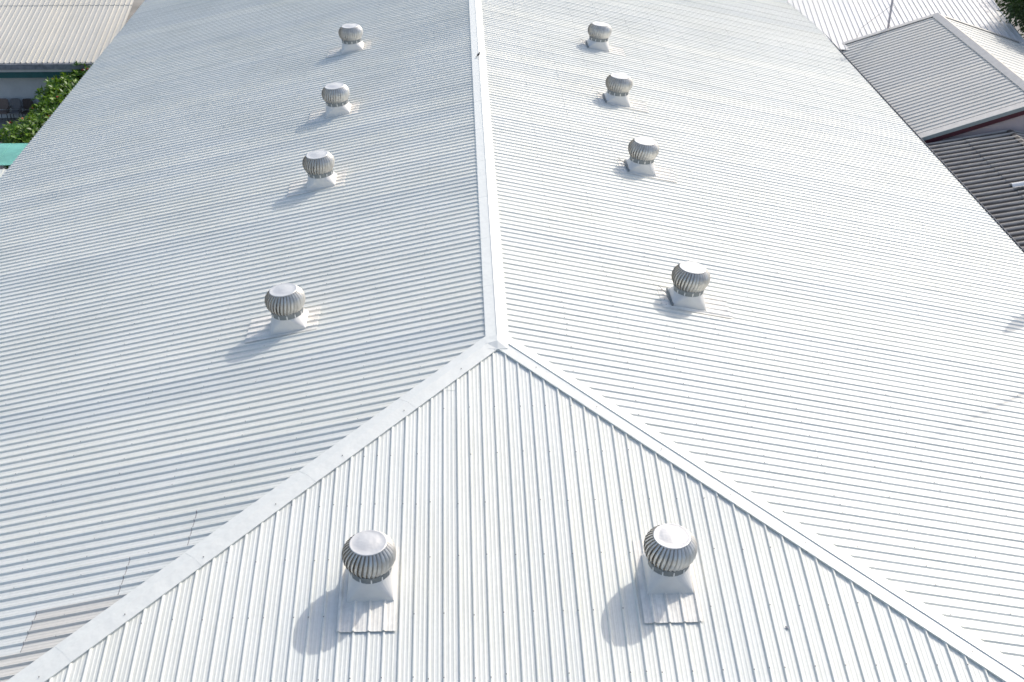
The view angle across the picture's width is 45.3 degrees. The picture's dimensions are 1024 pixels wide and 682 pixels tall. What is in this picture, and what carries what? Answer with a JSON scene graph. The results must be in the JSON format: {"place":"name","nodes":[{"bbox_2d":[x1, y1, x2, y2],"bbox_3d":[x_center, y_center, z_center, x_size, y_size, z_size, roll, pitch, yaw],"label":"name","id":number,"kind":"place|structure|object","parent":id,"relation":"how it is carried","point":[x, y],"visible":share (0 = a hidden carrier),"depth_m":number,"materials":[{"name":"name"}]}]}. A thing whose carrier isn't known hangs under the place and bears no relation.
{"place":"outdoors","nodes":[
{"label":"outdoors","id":0,"kind":"place"},
{"bbox_2d":[0,168,6,177],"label":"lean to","id":1,"kind":"object","parent":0,"point":[3,170],"visible":0.07,"depth_m":47.37,"materials":[{"name":"metal"}]},
{"bbox_2d":[0,0,133,117],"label":"building","id":2,"kind":"structure","parent":0,"point":[41,41],"depth_m":57.78,"materials":[{"name":"beige paint"}]},
{"bbox_2d":[0,0,1023,168],"bbox_3d":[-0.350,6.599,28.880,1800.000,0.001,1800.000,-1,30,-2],"label":"ground","id":3,"kind":"structure","parent":0,"point":[136,5],"depth_m":72.85,"materials":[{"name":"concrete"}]},
{"bbox_2d":[0,98,11,121],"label":"chair","id":4,"kind":"object","parent":3,"relation":"on","point":[4,103],"visible":0.98,"depth_m":57.38,"materials":[{"name":"grey plastic"}]},
{"bbox_2d":[0,143,27,165],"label":"awning","id":5,"kind":"object","parent":3,"relation":"on","point":[10,153],"visible":0.26,"depth_m":48.60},
{"bbox_2d":[8,98,21,119],"bbox_3d":[-23.215,-10.766,57.380,0.511,1.041,0.494,-1,30,-2],"label":"chair","id":6,"kind":"object","parent":3,"relation":"on","point":[15,103],"visible":0.91,"depth_m":57.37,"materials":[{"name":"grey plastic"}]},
{"bbox_2d":[20,98,32,116],"bbox_3d":[-22.633,-10.750,57.360,0.511,1.041,0.494,-1,30,-2],"label":"chair","id":7,"kind":"object","parent":3,"relation":"on","point":[27,104],"visible":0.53,"depth_m":57.38,"materials":[{"name":"black"}]},
{"bbox_2d":[0,61,92,168],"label":"hedge","id":8,"kind":"object","parent":3,"relation":"on","point":[56,91],"visible":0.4,"depth_m":52.43,"materials":[{"name":"green plant"}]},
{"bbox_2d":[0,0,1023,681],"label":"hall","id":9,"kind":"structure","parent":3,"relation":"on","point":[506,402],"depth_m":26.48,"materials":[{"name":"metal"}]},
{"bbox_2d":[245,283,320,342],"bbox_3d":[-5.116,-0.708,27.284,1.612,1.102,1.050,-1,30,-2],"label":"turbine vent","id":10,"kind":"object","parent":9,"relation":"on","point":[284,303],"visible":1,"depth_m":27.05,"materials":[{"name":"white metal"}]},
{"bbox_2d":[287,150,346,196],"bbox_3d":[-5.463,-4.737,34.198,1.612,1.102,1.050,-1,30,-2],"label":"turbine vent","id":11,"kind":"object","parent":9,"relation":"on","point":[318,165],"visible":1,"depth_m":33.95,"materials":[{"name":"silver metal"}]},
{"bbox_2d":[308,82,359,122],"bbox_3d":[-5.717,-7.675,39.239,1.612,1.102,1.050,-1,30,-2],"label":"turbine vent","id":12,"kind":"object","parent":9,"relation":"on","point":[335,95],"visible":1,"depth_m":38.99,"materials":[{"name":"silver metal"}]},
{"bbox_2d":[326,23,370,57],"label":"turbine vent","id":13,"kind":"object","parent":9,"relation":"on","point":[350,35],"visible":1,"depth_m":44.81,"materials":[{"name":"silver metal"}]},
{"bbox_2d":[336,530,398,631],"bbox_3d":[-2.374,3.779,20.170,0.963,1.100,1.683,-1,30,-2],"label":"turbine vent","id":14,"kind":"object","parent":9,"relation":"on","point":[368,591],"visible":1,"depth_m":20.01,"materials":[{"name":"white metal"}]},
{"bbox_2d":[580,21,625,55],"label":"turbine vent","id":15,"kind":"object","parent":9,"relation":"on","point":[599,33],"visible":1,"depth_m":45.18,"materials":[{"name":"silver metal"}]},
{"bbox_2d":[597,73,648,111],"bbox_3d":[3.636,-8.177,40.205,1.651,1.115,0.970,-1,30,-2],"label":"turbine vent","id":16,"kind":"object","parent":9,"relation":"on","point":[619,86],"visible":1,"depth_m":39.99,"materials":[{"name":"silver metal"}]},
{"bbox_2d":[617,137,676,181],"bbox_3d":[3.890,-5.235,35.154,1.651,1.116,0.970,-1,30,-2],"label":"turbine vent","id":17,"kind":"object","parent":9,"relation":"on","point":[643,152],"visible":1,"depth_m":34.94,"materials":[{"name":"silver metal"}]},
{"bbox_2d":[633,523,703,622],"bbox_3d":[2.604,3.685,20.389,0.970,1.095,1.683,-1,30,-2],"label":"turbine vent","id":18,"kind":"object","parent":9,"relation":"on","point":[665,554],"visible":1,"depth_m":20.22,"materials":[{"name":"white metal"}]},
{"bbox_2d":[657,261,732,318],"bbox_3d":[4.236,-1.221,28.266,1.651,1.116,0.970,-1,30,-2],"label":"turbine vent","id":19,"kind":"object","parent":9,"relation":"on","point":[691,282],"visible":1,"depth_m":28.07,"materials":[{"name":"white metal"}]},
{"bbox_2d":[787,0,1023,49],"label":"white roofed building","id":20,"kind":"structure","parent":3,"relation":"on","point":[838,23],"depth_m":58.56,"materials":[{"name":"white metal"}]},
{"bbox_2d":[859,0,903,31],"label":"antenna mast","id":21,"kind":"object","parent":20,"relation":"on","point":[890,12],"visible":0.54,"depth_m":54.52,"materials":[{"name":"grey metal"}]},
{"bbox_2d":[926,129,1023,249],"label":"dark shed","id":22,"kind":"structure","parent":3,"relation":"on","point":[987,169],"depth_m":42.22,"materials":[{"name":"grey metal"}]},
{"bbox_2d":[995,0,1023,37],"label":"leafy tree","id":23,"kind":"object","parent":3,"relation":"on","point":[996,1],"visible":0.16,"depth_m":62.35,"materials":[{"name":"green plant"}]},
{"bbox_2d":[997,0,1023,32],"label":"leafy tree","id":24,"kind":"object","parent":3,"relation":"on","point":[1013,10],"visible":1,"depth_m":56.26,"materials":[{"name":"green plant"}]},
{"bbox_2d":[840,13,1023,142],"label":"gabled house","id":25,"kind":"structure","parent":0,"point":[935,77],"depth_m":49.05,"materials":[{"name":"grey metal"}]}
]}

